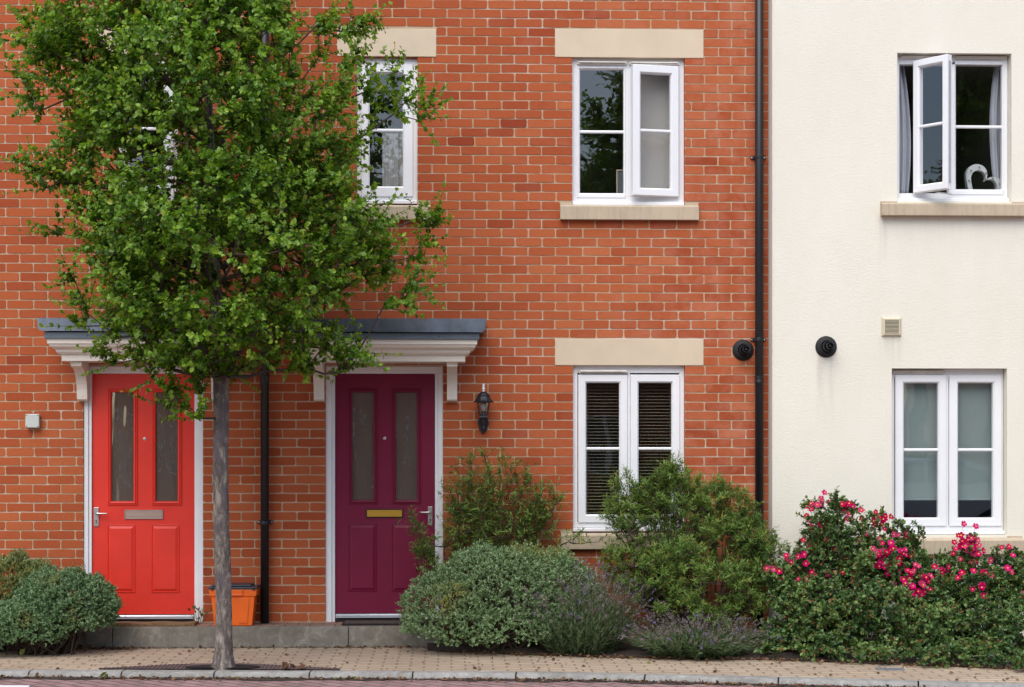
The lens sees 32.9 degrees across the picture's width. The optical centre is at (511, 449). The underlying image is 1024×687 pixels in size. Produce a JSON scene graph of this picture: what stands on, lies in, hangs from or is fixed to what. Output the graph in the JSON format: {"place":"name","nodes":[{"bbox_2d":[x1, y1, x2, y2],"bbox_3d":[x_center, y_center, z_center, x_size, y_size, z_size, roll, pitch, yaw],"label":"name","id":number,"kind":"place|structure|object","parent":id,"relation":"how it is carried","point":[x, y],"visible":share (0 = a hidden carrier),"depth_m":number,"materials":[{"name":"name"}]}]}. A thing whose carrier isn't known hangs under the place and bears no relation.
{"place":"outdoors","nodes":[
{"label":"outdoors","id":0,"kind":"place"},
{"bbox_2d":[0,671,918,686],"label":"road","id":1,"kind":"structure","parent":0,"point":[127,682],"depth_m":11.98,"materials":[{"name":"asphalt"}]},
{"bbox_2d":[0,685,29,686],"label":"road marking","id":2,"kind":"object","parent":1,"relation":"on","point":[14,685],"visible":1,"depth_m":11.85,"materials":[{"name":"white paint"}]},
{"bbox_2d":[0,677,845,686],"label":"gutter dirt","id":3,"kind":"structure","parent":1,"relation":"on","point":[368,679],"depth_m":12.14,"materials":[{"name":"soil"}]},
{"bbox_2d":[0,669,1023,686],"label":"kerb","id":4,"kind":"structure","parent":1,"relation":"on","point":[858,682],"depth_m":12.19,"materials":[{"name":"concrete"}]},
{"bbox_2d":[100,672,107,678],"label":"fallen leaf","id":5,"kind":"object","parent":4,"relation":"on","point":[105,674],"visible":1,"depth_m":12.17,"materials":[{"name":"green plant"}]},
{"bbox_2d":[0,647,1023,682],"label":"pavement","id":6,"kind":"structure","parent":0,"point":[370,659],"depth_m":12.76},
{"bbox_2d":[0,0,260,636],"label":"brick house","id":7,"kind":"structure","parent":6,"relation":"on","point":[105,476],"depth_m":14.11,"materials":[{"name":"brick"}]},
{"bbox_2d":[25,414,39,427],"bbox_3d":[-3.883,-0.233,14.043,0.111,0.112,0.058,0,0,-2],"label":"junction box","id":8,"kind":"object","parent":7,"relation":"attached to","point":[32,420],"visible":1,"depth_m":14.02,"materials":[{"name":"grey plastic"}]},
{"bbox_2d":[92,374,194,613],"bbox_3d":[-3.009,0.363,14.144,0.828,1.962,0.099,0,0,-2],"label":"door","id":9,"kind":"structure","parent":7,"relation":"in","point":[143,468],"depth_m":14.15,"materials":[{"name":"red paint"}]},
{"bbox_2d":[97,618,194,621],"bbox_3d":[-3.010,1.396,14.169,0.881,0.030,0.062,0,0,-2],"label":"door base","id":10,"kind":"structure","parent":7,"relation":"in","point":[118,620],"depth_m":14.14,"materials":[{"name":"black metal"}]},
{"bbox_2d":[117,56,177,200],"bbox_3d":[-2.975,-2.614,14.168,0.498,1.199,0.104,0,0,-2],"label":"window","id":11,"kind":"structure","parent":7,"relation":"in","point":[170,92],"depth_m":14.15,"materials":[{"name":"white plastic"}]},
{"bbox_2d":[98,663,339,669],"bbox_3d":[-2.088,1.571,12.519,1.732,0.028,0.328,0,0,2],"label":"tree surround","id":12,"kind":"object","parent":6,"relation":"on","point":[208,666],"visible":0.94,"depth_m":12.44,"materials":[{"name":"brown metal"}]},
{"bbox_2d":[0,0,453,670],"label":"street tree","id":13,"kind":"object","parent":12,"relation":"on","point":[218,210],"visible":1,"depth_m":12.07,"materials":[{"name":"green plant"}]},
{"bbox_2d":[282,661,305,668],"bbox_3d":[-1.550,1.536,12.313,0.171,0.057,0.077,0,0,-2],"label":"dead leaf","id":14,"kind":"object","parent":12,"relation":"on","point":[285,665],"visible":1,"depth_m":12.33,"materials":[{"name":"brown plant"}]},
{"bbox_2d":[75,622,438,647],"bbox_3d":[-2.024,1.492,13.953,2.888,0.166,0.370,0,0,-2],"label":"doorstep","id":15,"kind":"object","parent":6,"relation":"on","point":[307,635],"visible":0.64,"depth_m":13.77,"materials":[{"name":"concrete"}]},
{"bbox_2d":[102,621,197,625],"bbox_3d":[-2.930,1.396,13.941,0.771,0.027,0.234,0,0,-2],"label":"doormat","id":16,"kind":"object","parent":15,"relation":"on","point":[153,623],"visible":0.84,"depth_m":13.85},
{"bbox_2d":[188,605,212,622],"bbox_3d":[-2.524,1.334,14.059,0.211,0.154,0.067,0,0,-8],"label":"weed","id":17,"kind":"object","parent":15,"relation":"on","point":[200,612],"visible":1,"depth_m":14.05,"materials":[{"name":"green plant"}]},
{"bbox_2d":[208,583,260,625],"bbox_3d":[-2.236,1.246,13.960,0.389,0.328,0.270,0,0,-2],"label":"recycling box","id":18,"kind":"object","parent":15,"relation":"on","point":[244,600],"visible":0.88,"depth_m":13.86,"materials":[{"name":"orange plastic"}]},
{"bbox_2d":[342,620,437,624],"bbox_3d":[-0.987,1.399,14.018,0.769,0.019,0.212,0,0,-2],"label":"doormat","id":19,"kind":"object","parent":15,"relation":"on","point":[377,622],"visible":0.72,"depth_m":13.94,"materials":[{"name":"black rubber"}]},
{"bbox_2d":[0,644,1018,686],"bbox_3d":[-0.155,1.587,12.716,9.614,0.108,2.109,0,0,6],"label":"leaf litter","id":20,"kind":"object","parent":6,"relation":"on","point":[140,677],"visible":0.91,"depth_m":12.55,"materials":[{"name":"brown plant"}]},
{"bbox_2d":[269,0,767,638],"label":"brick house","id":21,"kind":"structure","parent":6,"relation":"on","point":[567,274],"depth_m":14.22,"materials":[{"name":"brick"}]},
{"bbox_2d":[258,30,272,623],"bbox_3d":[-2.009,-2.307,14.087,0.124,7.436,0.099,0,0,-2],"label":"downpipe","id":22,"kind":"object","parent":21,"relation":"attached to","point":[264,521],"visible":0.48,"depth_m":14.04,"materials":[{"name":"black plastic"}]},
{"bbox_2d":[335,617,431,621],"bbox_3d":[-1.042,1.394,14.237,0.866,0.034,0.062,0,0,-2],"label":"door base","id":23,"kind":"structure","parent":21,"relation":"in","point":[336,619],"depth_m":14.20,"materials":[{"name":"black metal"}]},
{"bbox_2d":[335,374,434,612],"bbox_3d":[-1.041,0.360,14.213,0.814,1.961,0.099,0,0,-2],"label":"door","id":24,"kind":"structure","parent":21,"relation":"in","point":[385,423],"depth_m":14.22,"materials":[{"name":"paint"}]},
{"bbox_2d":[357,58,417,203],"bbox_3d":[-1.025,-2.614,14.236,0.498,1.199,0.104,0,0,-2],"label":"window","id":25,"kind":"structure","parent":21,"relation":"in","point":[410,131],"depth_m":14.21,"materials":[{"name":"white plastic"}]},
{"bbox_2d":[382,133,402,185],"bbox_3d":[-0.978,-2.394,14.346,0.192,0.449,0.015,0,0,-2],"label":"curtain","id":26,"kind":"object","parent":21,"relation":"hanging from","point":[392,160],"visible":0.93,"depth_m":14.35,"materials":[{"name":"white fabric"}]},
{"bbox_2d":[474,383,493,433],"bbox_3d":[-0.232,-0.332,14.102,0.163,0.412,0.195,0,0,-2],"label":"wall lantern","id":27,"kind":"object","parent":21,"relation":"attached to","point":[483,398],"depth_m":14.06,"materials":[{"name":"black metal"}]},
{"bbox_2d":[586,383,618,513],"bbox_3d":[0.768,-0.009,14.372,0.374,1.159,0.027,0,0,-2],"label":"venetian blind","id":28,"kind":"object","parent":21,"relation":"attached to","point":[587,454],"visible":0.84,"depth_m":14.37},
{"bbox_2d":[616,170,622,192],"bbox_3d":[0.965,-2.209,14.450,0.188,0.250,0.015,0,0,-2],"label":"picture frame","id":29,"kind":"object","parent":21,"relation":"in","point":[619,181],"visible":0.24,"depth_m":14.45,"materials":[{"name":"brown wood"}]},
{"bbox_2d":[572,59,683,204],"bbox_3d":[0.957,-2.617,14.268,0.928,1.211,0.179,0,0,-2],"label":"window","id":30,"kind":"structure","parent":21,"relation":"in","point":[633,194],"depth_m":14.27,"materials":[{"name":"white plastic"}]},
{"bbox_2d":[573,366,683,530],"bbox_3d":[0.960,-0.010,14.303,0.923,1.365,0.108,0,0,-2],"label":"window","id":31,"kind":"structure","parent":21,"relation":"in","point":[628,448],"depth_m":14.27,"materials":[{"name":"white plastic"}]},
{"bbox_2d":[638,383,670,505],"bbox_3d":[1.173,-0.009,14.386,0.362,1.160,0.027,0,0,-2],"label":"venetian blind","id":32,"kind":"object","parent":21,"relation":"attached to","point":[653,428],"visible":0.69,"depth_m":14.38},
{"bbox_2d":[641,74,668,188],"bbox_3d":[1.188,-2.663,14.425,0.357,1.064,0.036,0,0,-2],"label":"roller blind","id":33,"kind":"object","parent":21,"relation":"attached to","point":[654,146],"depth_m":14.41,"materials":[{"name":"grey fabric"}]},
{"bbox_2d":[732,339,753,360],"bbox_3d":[1.906,-0.820,14.194,0.176,0.176,0.167,0,0,-2],"label":"flue vent","id":34,"kind":"object","parent":21,"relation":"attached to","point":[742,349],"visible":1,"depth_m":14.25,"materials":[{"name":"black plastic"}]},
{"bbox_2d":[751,0,765,637],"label":"downpipe","id":35,"kind":"object","parent":21,"relation":"attached to","point":[758,157],"visible":0.8,"depth_m":14.19,"materials":[{"name":"black plastic"}]},
{"bbox_2d":[427,636,1013,667],"bbox_3d":[1.982,1.550,13.152,5.262,0.040,2.250,0,0,-2],"label":"planting bed","id":36,"kind":"object","parent":6,"relation":"on","point":[630,649],"visible":0.28,"depth_m":13.18,"materials":[{"name":"soil"}]},
{"bbox_2d":[396,444,608,641],"bbox_3d":[-0.071,0.765,13.949,1.739,1.625,0.435,0,0,-2],"label":"leggy shrub","id":37,"kind":"object","parent":36,"relation":"on","point":[468,510],"visible":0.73,"depth_m":13.92,"materials":[{"name":"green plant"}]},
{"bbox_2d":[395,537,610,653],"bbox_3d":[-0.050,1.137,13.553,1.730,0.889,1.049,0,0,-2],"label":"mounded shrub","id":38,"kind":"object","parent":36,"relation":"on","point":[506,630],"visible":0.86,"depth_m":13.32,"materials":[{"name":"green plant"}]},
{"bbox_2d":[508,557,663,654],"bbox_3d":[0.570,1.202,13.375,1.218,0.744,1.124,0,0,-2],"label":"lavender","id":39,"kind":"object","parent":36,"relation":"on","point":[589,631],"visible":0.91,"depth_m":13.17,"materials":[{"name":"green plant"}]},
{"bbox_2d":[593,451,790,633],"bbox_3d":[1.428,0.784,13.598,1.597,1.589,0.869,0,0,-2],"label":"bushy shrub","id":40,"kind":"object","parent":36,"relation":"on","point":[654,571],"visible":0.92,"depth_m":13.62,"materials":[{"name":"green plant"}]},
{"bbox_2d":[610,609,793,659],"bbox_3d":[1.430,1.395,13.172,1.395,0.367,1.130,0,0,-2],"label":"lavender","id":41,"kind":"object","parent":36,"relation":"on","point":[697,640],"visible":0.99,"depth_m":12.99,"materials":[{"name":"green plant"}]},
{"bbox_2d":[753,486,930,663],"bbox_3d":[2.520,0.952,13.308,1.339,1.349,1.398,0,0,17],"label":"rose bush","id":42,"kind":"object","parent":36,"relation":"on","point":[799,576],"visible":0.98,"depth_m":13.18,"materials":[{"name":"green plant"}]},
{"bbox_2d":[884,518,1023,669],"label":"rose bush","id":43,"kind":"object","parent":36,"relation":"on","point":[945,623],"visible":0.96,"depth_m":13.03,"materials":[{"name":"green plant"}]},
{"bbox_2d":[875,667,904,670],"bbox_3d":[2.707,1.577,12.408,0.203,0.016,0.112,0,0,9],"label":"cover plate","id":44,"kind":"object","parent":6,"relation":"on","point":[895,669],"visible":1,"depth_m":12.36,"materials":[{"name":"grey metal"}]},
{"bbox_2d":[768,0,1023,638],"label":"rendered house","id":45,"kind":"structure","parent":6,"relation":"on","point":[859,245],"depth_m":14.12,"materials":[{"name":"beige paint"}]},
{"bbox_2d":[815,336,836,357],"bbox_3d":[2.558,-0.836,14.016,0.176,0.176,0.167,0,0,-2],"label":"flue vent","id":46,"kind":"object","parent":45,"relation":"attached to","point":[825,346],"visible":1,"depth_m":14.07,"materials":[{"name":"black plastic"}]},
{"bbox_2d":[881,317,900,335],"bbox_3d":[3.091,-1.000,14.103,0.160,0.155,0.029,0,0,-2],"label":"air vent","id":47,"kind":"object","parent":45,"relation":"attached to","point":[890,326],"visible":1,"depth_m":14.10,"materials":[{"name":"beige plastic"}]},
{"bbox_2d":[899,66,910,192],"bbox_3d":[3.216,-2.676,14.354,0.169,1.169,0.066,0,0,-2],"label":"curtain","id":48,"kind":"object","parent":45,"relation":"hanging from","point":[904,144],"visible":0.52,"depth_m":14.35,"materials":[{"name":"fabric"}]},
{"bbox_2d":[904,383,990,499],"bbox_3d":[3.613,-0.074,14.312,0.886,0.986,0.012,0,0,-2],"label":"roller blind","id":49,"kind":"object","parent":45,"relation":"attached to","point":[920,431],"visible":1,"depth_m":14.31,"materials":[{"name":"white fabric"}]},
{"bbox_2d":[892,369,1004,533],"bbox_3d":[3.565,0.015,14.234,0.945,1.356,0.108,0,0,-2],"label":"window","id":50,"kind":"structure","parent":45,"relation":"in","point":[947,521],"depth_m":14.21,"materials":[{"name":"white plastic"}]},
{"bbox_2d":[897,54,1008,200],"bbox_3d":[3.610,-2.633,14.111,0.937,1.203,0.356,0,0,-2],"label":"window","id":51,"kind":"structure","parent":45,"relation":"in","point":[948,62],"depth_m":14.19,"materials":[{"name":"white plastic"}]},
{"bbox_2d":[964,164,999,189],"bbox_3d":[3.907,-2.201,14.337,0.309,0.316,0.076,0,0,-2],"label":"heart ornament","id":52,"kind":"object","parent":45,"relation":"attached to","point":[970,170],"visible":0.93,"depth_m":14.31,"materials":[{"name":"white ceramic"}]},
{"bbox_2d":[990,67,999,189],"bbox_3d":[4.042,-2.682,14.383,0.147,1.172,0.066,0,0,-2],"label":"curtain","id":53,"kind":"object","parent":45,"relation":"hanging from","point":[995,121],"visible":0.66,"depth_m":14.39,"materials":[{"name":"fabric"}]},
{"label":"planting bed","id":54,"kind":"structure","parent":6,"relation":"on","visible":0},
{"bbox_2d":[0,548,66,651],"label":"mounded shrub","id":55,"kind":"object","parent":54,"relation":"on","point":[24,564],"visible":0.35,"depth_m":13.53,"materials":[{"name":"green plant"}]},
{"bbox_2d":[0,562,125,655],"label":"mounded shrub","id":56,"kind":"object","parent":54,"relation":"on","point":[34,621],"visible":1,"depth_m":13.21,"materials":[{"name":"green plant"}]}
]}

